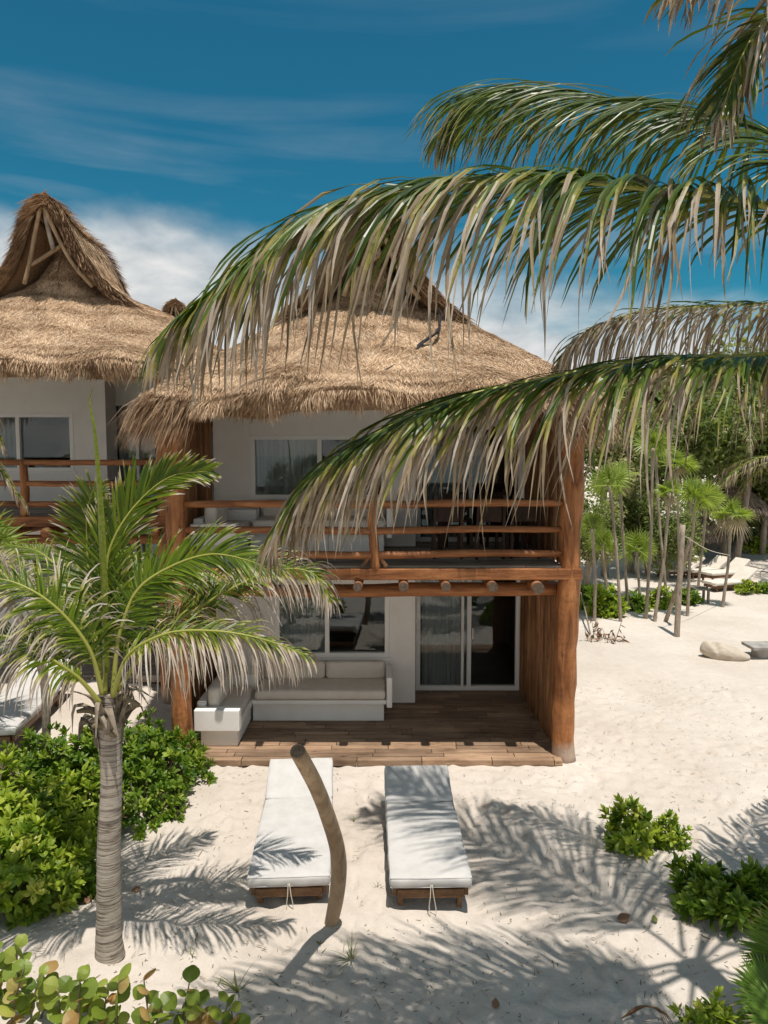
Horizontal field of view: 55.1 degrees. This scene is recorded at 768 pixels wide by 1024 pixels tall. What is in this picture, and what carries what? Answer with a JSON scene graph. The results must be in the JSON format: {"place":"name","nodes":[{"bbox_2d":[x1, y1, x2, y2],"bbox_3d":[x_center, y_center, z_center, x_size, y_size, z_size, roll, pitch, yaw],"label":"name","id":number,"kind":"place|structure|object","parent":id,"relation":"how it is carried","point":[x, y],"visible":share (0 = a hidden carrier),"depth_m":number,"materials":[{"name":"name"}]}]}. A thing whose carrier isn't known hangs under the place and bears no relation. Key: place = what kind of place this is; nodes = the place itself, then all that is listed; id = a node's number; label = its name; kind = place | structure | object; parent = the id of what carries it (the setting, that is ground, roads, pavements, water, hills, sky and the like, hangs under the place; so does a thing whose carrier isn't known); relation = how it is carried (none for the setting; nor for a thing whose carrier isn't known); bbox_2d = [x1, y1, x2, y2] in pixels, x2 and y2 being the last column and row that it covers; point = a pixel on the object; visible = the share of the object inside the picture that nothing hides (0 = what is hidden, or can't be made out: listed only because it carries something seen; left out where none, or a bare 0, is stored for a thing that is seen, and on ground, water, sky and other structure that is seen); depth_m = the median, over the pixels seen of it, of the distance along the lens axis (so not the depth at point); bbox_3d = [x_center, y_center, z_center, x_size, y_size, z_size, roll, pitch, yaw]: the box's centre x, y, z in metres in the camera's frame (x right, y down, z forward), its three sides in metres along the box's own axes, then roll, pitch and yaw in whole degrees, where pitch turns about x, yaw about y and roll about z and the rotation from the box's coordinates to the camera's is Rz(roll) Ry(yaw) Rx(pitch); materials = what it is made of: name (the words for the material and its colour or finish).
{"place":"outdoors","nodes":[
{"label":"outdoors","id":0,"kind":"place"},
{"bbox_2d":[0,459,767,1023],"bbox_3d":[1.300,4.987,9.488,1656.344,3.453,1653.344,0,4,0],"label":"sand","id":1,"kind":"structure","parent":0,"point":[648,761],"depth_m":7.51,"materials":[{"name":"sand"}]},
{"bbox_2d":[0,418,39,587],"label":"coconut palm","id":2,"kind":"object","parent":1,"relation":"on","point":[7,480],"visible":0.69,"depth_m":9.61,"materials":[{"name":"green plant"}]},
{"bbox_2d":[0,501,50,752],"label":"fan palm","id":3,"kind":"object","parent":1,"relation":"on","point":[10,537],"visible":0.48,"depth_m":10.27,"materials":[{"name":"green plant"}]},
{"bbox_2d":[0,750,55,826],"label":"sea lettuce shrub","id":4,"kind":"object","parent":1,"relation":"on","point":[14,784],"visible":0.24,"depth_m":8.52,"materials":[{"name":"green plant"}]},
{"bbox_2d":[0,934,58,1023],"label":"sea grape","id":5,"kind":"object","parent":1,"relation":"on","point":[13,999],"visible":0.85,"depth_m":5.47,"materials":[{"name":"green plant"}]},
{"bbox_2d":[0,659,71,751],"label":"sun lounger","id":6,"kind":"object","parent":1,"relation":"on","point":[15,722],"visible":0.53,"depth_m":11.04,"materials":[{"name":"fabric"}]},
{"bbox_2d":[0,721,87,792],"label":"sea lettuce shrub","id":7,"kind":"object","parent":1,"relation":"on","point":[29,753],"visible":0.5,"depth_m":9.49,"materials":[{"name":"green plant"}]},
{"bbox_2d":[0,804,95,931],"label":"sea lettuce shrub","id":8,"kind":"object","parent":1,"relation":"on","point":[38,891],"visible":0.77,"depth_m":6.97,"materials":[{"name":"green plant"}]},
{"bbox_2d":[0,771,97,834],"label":"sea lettuce shrub","id":9,"kind":"object","parent":1,"relation":"on","point":[63,802],"visible":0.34,"depth_m":8.12,"materials":[{"name":"green plant"}]},
{"bbox_2d":[4,798,97,914],"bbox_3d":[-3.314,3.409,7.395,1.211,0.934,1.104,2,5,19],"label":"sea lettuce shrub","id":10,"kind":"object","parent":1,"relation":"on","point":[80,857],"visible":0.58,"depth_m":7.32,"materials":[{"name":"green plant"}]},
{"bbox_2d":[19,722,129,787],"bbox_3d":[-4.203,3.264,9.950,1.351,0.870,1.595,-4,6,-44],"label":"sea lettuce shrub","id":11,"kind":"object","parent":1,"relation":"on","point":[82,742],"visible":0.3,"depth_m":9.74,"materials":[{"name":"green plant"}]},
{"bbox_2d":[19,758,140,848],"bbox_3d":[-3.580,3.377,8.604,1.542,0.916,1.426,-1,5,-12],"label":"sea lettuce shrub","id":12,"kind":"object","parent":1,"relation":"on","point":[88,783],"visible":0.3,"depth_m":8.51,"materials":[{"name":"green plant"}]},
{"bbox_2d":[42,963,131,1023],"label":"sea grape","id":13,"kind":"object","parent":1,"relation":"on","point":[88,994],"visible":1,"depth_m":5.46,"materials":[{"name":"green plant"}]},
{"bbox_2d":[0,190,223,704],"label":"beach house","id":14,"kind":"structure","parent":1,"relation":"on","point":[77,323],"depth_m":13.11,"materials":[{"name":"plant"}]},
{"bbox_2d":[0,552,75,612],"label":"window","id":15,"kind":"structure","parent":14,"relation":"in","point":[28,561],"depth_m":14.97,"materials":[{"name":"black"}]},
{"bbox_2d":[0,413,76,473],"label":"window","id":16,"kind":"structure","parent":14,"relation":"in","point":[12,435],"depth_m":14.64,"materials":[{"name":"white"}]},
{"bbox_2d":[115,403,156,500],"bbox_3d":[-5.087,-1.218,15.328,1.037,2.120,0.292,0,4,0],"label":"sliding door","id":17,"kind":"structure","parent":14,"relation":"in","point":[125,455],"depth_m":15.40,"materials":[{"name":"white"}]},
{"bbox_2d":[122,544,158,648],"bbox_3d":[-5.087,1.721,15.558,1.037,2.400,0.292,0,4,0],"label":"sliding door","id":18,"kind":"structure","parent":14,"relation":"in","point":[142,545],"depth_m":15.59,"materials":[{"name":"black"}]},
{"bbox_2d":[74,706,173,774],"bbox_3d":[-3.561,3.225,10.265,1.468,0.835,1.500,-1,5,-13],"label":"sea lettuce shrub","id":19,"kind":"object","parent":1,"relation":"on","point":[128,732],"visible":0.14,"depth_m":10.27,"materials":[{"name":"green plant"}]},
{"bbox_2d":[93,756,192,840],"bbox_3d":[-2.906,3.377,8.979,1.148,0.739,1.355,-1,5,-13],"label":"sea lettuce shrub","id":20,"kind":"object","parent":1,"relation":"on","point":[152,804],"visible":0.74,"depth_m":8.79,"materials":[{"name":"green plant"}]},
{"bbox_2d":[88,718,217,793],"bbox_3d":[-2.949,3.224,9.895,1.595,0.870,1.351,1,5,15],"label":"sea lettuce shrub","id":21,"kind":"object","parent":1,"relation":"on","point":[186,763],"visible":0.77,"depth_m":9.66,"materials":[{"name":"green plant"}]},
{"bbox_2d":[131,968,177,1023],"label":"sea grape","id":22,"kind":"object","parent":1,"relation":"on","point":[165,1001],"visible":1,"depth_m":5.32,"materials":[{"name":"green plant"}]},
{"bbox_2d":[0,386,343,964],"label":"coconut palm","id":23,"kind":"object","parent":1,"relation":"on","point":[110,596],"visible":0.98,"depth_m":6.25,"materials":[{"name":"green plant"}]},
{"bbox_2d":[159,298,186,317],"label":"beach house","id":24,"kind":"structure","parent":1,"relation":"on","point":[175,307],"depth_m":27.74,"materials":[{"name":"plant"}]},
{"bbox_2d":[171,965,250,1023],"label":"sea grape","id":25,"kind":"object","parent":1,"relation":"on","point":[193,1011],"visible":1,"depth_m":5.35,"materials":[{"name":"green plant"}]},
{"bbox_2d":[210,962,255,992],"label":"grass tuft","id":26,"kind":"object","parent":1,"relation":"on","point":[236,989],"visible":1,"depth_m":6.02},
{"bbox_2d":[247,758,332,909],"bbox_3d":[-0.964,3.456,8.049,0.806,0.612,2.497,0,4,-3],"label":"sun lounger","id":27,"kind":"object","parent":1,"relation":"on","point":[291,857],"visible":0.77,"depth_m":7.60,"materials":[{"name":"fabric"}]},
{"bbox_2d":[290,744,346,926],"bbox_3d":[-0.502,2.812,6.130,0.256,2.268,1.320,0,5,6],"label":"driftwood pole","id":28,"kind":"object","parent":1,"relation":"on","point":[304,764],"visible":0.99,"depth_m":6.22,"materials":[{"name":"wood"}]},
{"bbox_2d":[329,937,358,970],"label":"grass tuft","id":29,"kind":"object","parent":1,"relation":"on","point":[351,956],"visible":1,"depth_m":6.33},
{"bbox_2d":[109,186,634,765],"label":"beach house","id":30,"kind":"structure","parent":1,"relation":"on","point":[451,636],"depth_m":10.88,"materials":[{"name":"white paint"}]},
{"bbox_2d":[190,499,391,561],"bbox_3d":[-1.315,0.245,11.442,2.890,0.818,1.956,0,4,0],"label":"patio sofa","id":31,"kind":"object","parent":30,"relation":"on","point":[240,516],"visible":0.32,"depth_m":11.56,"materials":[{"name":"fabric"}]},
{"bbox_2d":[194,660,391,745],"bbox_3d":[-1.315,2.947,11.653,2.890,0.818,1.956,0,4,0],"label":"patio sofa","id":32,"kind":"object","parent":30,"relation":"on","point":[350,690],"visible":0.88,"depth_m":11.77,"materials":[{"name":"fabric"}]},
{"bbox_2d":[249,435,387,500],"bbox_3d":[-1.104,-0.744,12.465,2.352,1.142,0.271,0,4,0],"label":"window","id":33,"kind":"structure","parent":30,"relation":"in","point":[278,463],"depth_m":12.53,"materials":[{"name":"white"}]},
{"bbox_2d":[274,596,390,659],"bbox_3d":[-0.886,1.914,12.674,2.027,1.233,0.272,0,4,0],"label":"window","id":34,"kind":"structure","parent":30,"relation":"in","point":[311,631],"depth_m":12.73,"materials":[{"name":"white"}]},
{"bbox_2d":[431,495,462,558],"bbox_3d":[0.950,0.207,11.061,0.445,0.954,0.522,0,4,0],"label":"dining chair","id":35,"kind":"object","parent":30,"relation":"on","point":[441,514],"visible":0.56,"depth_m":10.87,"materials":[{"name":"brown wood"}]},
{"bbox_2d":[444,489,471,546],"bbox_3d":[1.250,0.094,12.504,0.445,0.954,0.522,0,4,0],"label":"dining chair","id":36,"kind":"object","parent":30,"relation":"on","point":[468,519],"visible":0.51,"depth_m":12.64,"materials":[{"name":"brown wood"}]},
{"bbox_2d":[416,580,520,689],"bbox_3d":[1.514,2.084,13.361,1.872,2.280,0.326,0,4,0],"label":"sliding door","id":37,"kind":"structure","parent":30,"relation":"in","point":[446,620],"depth_m":13.45,"materials":[{"name":"white"}]},
{"bbox_2d":[416,422,522,541],"bbox_3d":[1.514,-0.548,13.155,1.872,2.140,0.326,0,4,0],"label":"sliding door","id":38,"kind":"structure","parent":30,"relation":"in","point":[452,537],"depth_m":13.23,"materials":[{"name":"white"}]},
{"bbox_2d":[437,506,526,549],"bbox_3d":[1.550,0.245,11.775,1.400,0.766,0.700,0,4,0],"label":"dining table","id":39,"kind":"object","parent":30,"relation":"on","point":[520,540],"visible":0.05,"depth_m":11.48,"materials":[{"name":"brown wood"}]},
{"bbox_2d":[469,495,505,559],"bbox_3d":[1.554,0.210,11.022,0.445,0.954,0.522,0,4,-6],"label":"dining chair","id":40,"kind":"object","parent":30,"relation":"on","point":[493,514],"visible":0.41,"depth_m":10.83,"materials":[{"name":"brown wood"}]},
{"bbox_2d":[480,489,510,546],"bbox_3d":[1.896,0.094,12.504,0.445,0.954,0.522,0,4,-6],"label":"dining chair","id":41,"kind":"object","parent":30,"relation":"on","point":[498,494],"visible":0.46,"depth_m":12.64,"materials":[{"name":"brown wood"}]},
{"bbox_2d":[506,495,541,558],"bbox_3d":[2.100,0.205,11.081,0.445,0.954,0.522,0,4,0],"label":"dining chair","id":42,"kind":"object","parent":30,"relation":"on","point":[522,512],"visible":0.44,"depth_m":10.89,"materials":[{"name":"brown wood"}]},
{"bbox_2d":[384,765,471,924],"bbox_3d":[0.422,3.492,7.993,0.800,0.550,2.417,0,4,-1],"label":"sun lounger","id":43,"kind":"object","parent":1,"relation":"on","point":[427,856],"visible":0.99,"depth_m":7.68,"materials":[{"name":"fabric"}]},
{"bbox_2d":[126,0,767,583],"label":"coconut palm","id":44,"kind":"object","parent":1,"relation":"on","point":[330,230],"visible":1,"depth_m":4.02,"materials":[{"name":"plant"}]},
{"bbox_2d":[580,591,590,633],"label":"dry branch","id":45,"kind":"object","parent":1,"relation":"on","point":[585,613],"visible":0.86,"depth_m":18.81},
{"bbox_2d":[580,511,607,620],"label":"fan palm","id":46,"kind":"object","parent":1,"relation":"on","point":[595,520],"visible":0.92,"depth_m":19.06,"materials":[{"name":"green plant"}]},
{"bbox_2d":[579,583,616,610],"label":"bush","id":47,"kind":"object","parent":1,"relation":"on","point":[584,589],"visible":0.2,"depth_m":20.70,"materials":[{"name":"green plant"}]},
{"bbox_2d":[583,527,617,607],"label":"fan palm","id":48,"kind":"object","parent":1,"relation":"on","point":[608,538],"visible":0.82,"depth_m":19.84,"materials":[{"name":"green plant"}]},
{"bbox_2d":[580,478,629,585],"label":"leafy tree","id":49,"kind":"object","parent":1,"relation":"on","point":[586,553],"visible":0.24,"depth_m":24.17,"materials":[{"name":"green plant"}]},
{"bbox_2d":[579,582,630,618],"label":"bush","id":50,"kind":"object","parent":1,"relation":"on","point":[602,610],"visible":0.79,"depth_m":19.62,"materials":[{"name":"green plant"}]},
{"bbox_2d":[583,619,629,642],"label":"dead plant","id":51,"kind":"object","parent":1,"relation":"on","point":[598,634],"visible":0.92,"depth_m":17.01,"materials":[{"name":"brown plant"}]},
{"bbox_2d":[586,458,637,621],"bbox_3d":[5.781,0.754,18.874,1.311,4.388,1.531,0,4,0],"label":"fan palm","id":52,"kind":"object","parent":1,"relation":"on","point":[618,478],"visible":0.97,"depth_m":18.80,"materials":[{"name":"green plant"}]},
{"bbox_2d":[601,458,638,611],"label":"fan palm","id":53,"kind":"object","parent":1,"relation":"on","point":[623,549],"visible":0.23,"depth_m":20.20,"materials":[{"name":"green plant"}]},
{"bbox_2d":[584,389,659,576],"bbox_3d":[7.756,-1.037,26.174,3.800,6.896,3.514,2,5,21],"label":"leafy tree","id":54,"kind":"object","parent":1,"relation":"on","point":[614,451],"visible":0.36,"depth_m":25.20,"materials":[{"name":"green plant"}]},
{"bbox_2d":[617,913,629,921],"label":"fallen leaf","id":55,"kind":"object","parent":1,"relation":"on","point":[623,917],"visible":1,"depth_m":6.91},
{"bbox_2d":[598,792,666,861],"bbox_3d":[2.699,3.411,8.132,0.747,0.644,0.758,-3,6,-38],"label":"sea lettuce shrub","id":56,"kind":"object","parent":1,"relation":"on","point":[636,823],"visible":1,"depth_m":8.01,"materials":[{"name":"green plant"}]},
{"bbox_2d":[620,434,646,575],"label":"fan palm","id":57,"kind":"object","parent":1,"relation":"on","point":[645,567],"visible":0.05,"depth_m":26.20,"materials":[{"name":"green plant"}]},
{"bbox_2d":[607,486,665,572],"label":"palm tree","id":58,"kind":"object","parent":1,"relation":"on","point":[632,517],"visible":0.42,"depth_m":26.29,"materials":[{"name":"green plant"}]},
{"bbox_2d":[621,589,653,613],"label":"bush","id":59,"kind":"object","parent":1,"relation":"on","point":[636,601],"visible":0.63,"depth_m":20.48,"materials":[{"name":"green plant"}]},
{"bbox_2d":[617,527,660,592],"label":"fan palm","id":60,"kind":"object","parent":1,"relation":"on","point":[633,539],"visible":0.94,"depth_m":22.07,"materials":[{"name":"green plant"}]},
{"bbox_2d":[621,1005,672,1023],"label":"frond scrap","id":61,"kind":"object","parent":1,"relation":"on","point":[637,1008],"visible":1,"depth_m":5.71,"materials":[{"name":"brown plant"}]},
{"bbox_2d":[584,364,713,553],"bbox_3d":[11.176,-2.320,30.919,6.043,8.712,6.462,0,4,0],"label":"leafy tree","id":62,"kind":"object","parent":1,"relation":"on","point":[656,400],"visible":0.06,"depth_m":29.69,"materials":[{"name":"green plant"}]},
{"bbox_2d":[633,426,674,618],"bbox_3d":[7.063,0.342,19.292,1.138,5.179,1.018,3,6,36],"label":"fan palm","id":63,"kind":"object","parent":1,"relation":"on","point":[661,447],"visible":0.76,"depth_m":19.12,"materials":[{"name":"green plant"}]},
{"bbox_2d":[639,444,671,591],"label":"fan palm","id":64,"kind":"object","parent":1,"relation":"on","point":[658,513],"visible":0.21,"depth_m":21.97,"materials":[{"name":"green plant"}]},
{"bbox_2d":[644,585,675,609],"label":"bush","id":65,"kind":"object","parent":1,"relation":"on","point":[664,602],"visible":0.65,"depth_m":20.93,"materials":[{"name":"green plant"}]},
{"bbox_2d":[624,494,709,579],"bbox_3d":[9.730,0.904,25.600,2.643,3.144,2.445,0,4,2],"label":"leafy tree","id":66,"kind":"object","parent":1,"relation":"on","point":[672,539],"visible":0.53,"depth_m":25.21,"materials":[{"name":"green plant"}]},
{"bbox_2d":[652,476,683,621],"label":"fan palm","id":67,"kind":"object","parent":1,"relation":"on","point":[662,492],"visible":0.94,"depth_m":18.85,"materials":[{"name":"green plant"}]},
{"bbox_2d":[648,809,693,851],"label":"sea lettuce shrub","id":68,"kind":"object","parent":1,"relation":"on","point":[675,834],"visible":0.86,"depth_m":8.09,"materials":[{"name":"green plant"}]},
{"bbox_2d":[613,387,730,566],"bbox_3d":[10.499,-1.288,28.279,4.273,7.070,4.123,-3,5,-30],"label":"leafy tree","id":69,"kind":"object","parent":1,"relation":"on","point":[700,457],"visible":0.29,"depth_m":27.31,"materials":[{"name":"green plant"}]},
{"bbox_2d":[663,538,691,621],"bbox_3d":[7.380,1.810,18.511,0.147,2.448,1.227,-1,5,-7],"label":"propping stick","id":70,"kind":"object","parent":1,"relation":"on","point":[670,607],"visible":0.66,"depth_m":18.66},
{"bbox_2d":[654,555,704,576],"bbox_3d":[10.590,1.953,26.202,1.856,0.737,0.630,-1,5,-15],"label":"sun lounger","id":71,"kind":"object","parent":1,"relation":"on","point":[673,572],"visible":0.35,"depth_m":26.01,"materials":[{"name":"fabric"}]},
{"bbox_2d":[658,448,701,551],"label":"fan palm","id":72,"kind":"object","parent":1,"relation":"on","point":[678,459],"visible":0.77,"depth_m":22.35,"materials":[{"name":"green plant"}]},
{"bbox_2d":[674,525,685,636],"bbox_3d":[7.012,1.702,17.470,0.138,2.796,0.481,3,5,30],"label":"wooden post","id":73,"kind":"object","parent":1,"relation":"on","point":[677,621],"visible":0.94,"depth_m":17.42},
{"bbox_2d":[669,587,704,604],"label":"bush","id":74,"kind":"object","parent":1,"relation":"on","point":[696,599],"visible":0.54,"depth_m":21.22,"materials":[{"name":"green plant"}]},
{"bbox_2d":[663,850,732,924],"bbox_3d":[3.042,3.532,7.061,0.781,0.589,0.700,-1,5,-13],"label":"sea lettuce shrub","id":75,"kind":"object","parent":1,"relation":"on","point":[686,898],"visible":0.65,"depth_m":6.95,"materials":[{"name":"green plant"}]},
{"bbox_2d":[671,473,724,615],"bbox_3d":[8.418,0.949,19.679,1.314,3.998,1.468,1,5,14],"label":"fan palm","id":76,"kind":"object","parent":1,"relation":"on","point":[696,489],"visible":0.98,"depth_m":19.61,"materials":[{"name":"green plant"}]},
{"bbox_2d":[690,587,709,603],"bbox_3d":[9.272,2.471,21.613,0.440,0.500,0.400,0,4,0],"label":"stool","id":77,"kind":"object","parent":1,"relation":"on","point":[703,589],"visible":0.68,"depth_m":21.44,"materials":[{"name":"brown wood"}]},
{"bbox_2d":[676,514,727,543],"bbox_3d":[12.922,1.022,30.880,2.906,2.049,2.928,0,4,0],"label":"thatched parasol","id":78,"kind":"object","parent":1,"relation":"on","point":[708,536],"visible":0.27,"depth_m":29.87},
{"bbox_2d":[643,380,767,527],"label":"leafy tree","id":79,"kind":"object","parent":1,"relation":"on","point":[705,411],"visible":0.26,"depth_m":28.11,"materials":[{"name":"green plant"}]},
{"bbox_2d":[666,983,746,1023],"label":"sea lettuce shrub","id":80,"kind":"object","parent":1,"relation":"on","point":[713,1010],"visible":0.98,"depth_m":5.39,"materials":[{"name":"green plant"}]},
{"bbox_2d":[683,555,730,578],"bbox_3d":[11.526,1.964,26.249,1.857,0.737,0.633,-1,5,-18],"label":"sun lounger","id":81,"kind":"object","parent":1,"relation":"on","point":[717,562],"visible":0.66,"depth_m":26.19,"materials":[{"name":"fabric"}]},
{"bbox_2d":[688,478,727,586],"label":"fan palm","id":82,"kind":"object","parent":1,"relation":"on","point":[703,538],"visible":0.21,"depth_m":23.36,"materials":[{"name":"green plant"}]},
{"bbox_2d":[662,310,766,549],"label":"leafy tree","id":83,"kind":"object","parent":1,"relation":"on","point":[725,351],"visible":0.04,"depth_m":32.18,"materials":[{"name":"green plant"}]},
{"bbox_2d":[700,641,749,660],"bbox_3d":[7.256,2.962,15.660,0.967,0.397,0.565,0,4,0],"label":"beanbag","id":84,"kind":"object","parent":1,"relation":"on","point":[719,651],"visible":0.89,"depth_m":15.51,"materials":[{"name":"fabric"}]},
{"bbox_2d":[701,557,749,579],"bbox_3d":[11.741,1.981,25.239,1.859,0.739,0.631,-2,5,-20],"label":"sun lounger","id":85,"kind":"object","parent":1,"relation":"on","point":[737,564],"visible":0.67,"depth_m":25.13,"materials":[{"name":"fabric"}]},
{"bbox_2d":[702,566,757,591],"bbox_3d":[11.164,2.156,23.588,1.859,0.737,0.631,-1,5,-18],"label":"sun lounger","id":86,"kind":"object","parent":1,"relation":"on","point":[741,573],"visible":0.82,"depth_m":23.48,"materials":[{"name":"fabric"}]},
{"bbox_2d":[694,365,767,556],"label":"leafy tree","id":87,"kind":"object","parent":1,"relation":"on","point":[724,546],"visible":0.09,"depth_m":29.55,"materials":[{"name":"green plant"}]},
{"bbox_2d":[696,856,767,938],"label":"sea lettuce shrub","id":88,"kind":"object","parent":1,"relation":"on","point":[738,910],"visible":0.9,"depth_m":6.65,"materials":[{"name":"green plant"}]},
{"bbox_2d":[696,485,767,553],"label":"thatched parasol","id":89,"kind":"object","parent":1,"relation":"on","point":[757,505],"visible":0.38,"depth_m":29.75,"materials":[{"name":"wicker"}]},
{"bbox_2d":[697,528,767,549],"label":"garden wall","id":90,"kind":"structure","parent":1,"relation":"on","point":[714,546],"depth_m":33.76,"materials":[{"name":"concrete"}]},
{"bbox_2d":[706,495,759,607],"bbox_3d":[9.821,1.158,20.875,1.392,3.336,1.248,0,4,0],"label":"fan palm","id":91,"kind":"object","parent":1,"relation":"on","point":[739,518],"visible":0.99,"depth_m":20.76,"materials":[{"name":"green plant"}]},
{"bbox_2d":[701,476,767,546],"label":"leafy tree","id":92,"kind":"object","parent":1,"relation":"on","point":[756,525],"visible":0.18,"depth_m":31.98,"materials":[{"name":"green plant"}]},
{"bbox_2d":[701,455,767,511],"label":"coconut palm","id":93,"kind":"object","parent":1,"relation":"on","point":[729,478],"visible":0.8,"depth_m":26.81,"materials":[{"name":"plant"}]},
{"bbox_2d":[702,418,767,558],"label":"coconut palm","id":94,"kind":"object","parent":1,"relation":"on","point":[738,548],"visible":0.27,"depth_m":29.18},
{"bbox_2d":[713,413,767,554],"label":"leafy tree","id":95,"kind":"object","parent":1,"relation":"on","point":[763,533],"visible":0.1,"depth_m":31.19,"materials":[{"name":"green plant"}]},
{"bbox_2d":[734,579,761,593],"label":"bush","id":96,"kind":"object","parent":1,"relation":"on","point":[747,587],"visible":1,"depth_m":22.69,"materials":[{"name":"green plant"}]},
{"bbox_2d":[729,893,767,1023],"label":"fan palm","id":97,"kind":"object","parent":1,"relation":"on","point":[753,984],"visible":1,"depth_m":5.45,"materials":[{"name":"green plant"}]},
{"bbox_2d":[734,854,767,915],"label":"sea lettuce shrub","id":98,"kind":"object","parent":1,"relation":"on","point":[761,873],"visible":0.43,"depth_m":6.86,"materials":[{"name":"green plant"}]},
{"bbox_2d":[741,641,767,658],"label":"side table","id":99,"kind":"object","parent":1,"relation":"on","point":[759,649],"visible":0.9,"depth_m":15.61,"materials":[{"name":"concrete"}]},
{"bbox_2d":[742,535,767,554],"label":"bush","id":100,"kind":"object","parent":1,"relation":"on","point":[753,544],"visible":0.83,"depth_m":31.90,"materials":[{"name":"green plant"}]},
{"bbox_2d":[753,581,767,593],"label":"bush","id":101,"kind":"object","parent":1,"relation":"on","point":[763,586],"visible":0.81,"depth_m":22.84,"materials":[{"name":"green plant"}]},
{"bbox_2d":[0,0,767,450],"label":"sky","id":102,"kind":"structure","parent":0,"point":[176,132],"materials":[{"name":"blue"}]},
{"bbox_2d":[23,680,767,1023],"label":"seaweed litter","id":103,"kind":"object","parent":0,"point":[447,924],"visible":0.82,"depth_m":6.64,"materials":[{"name":"brown"}]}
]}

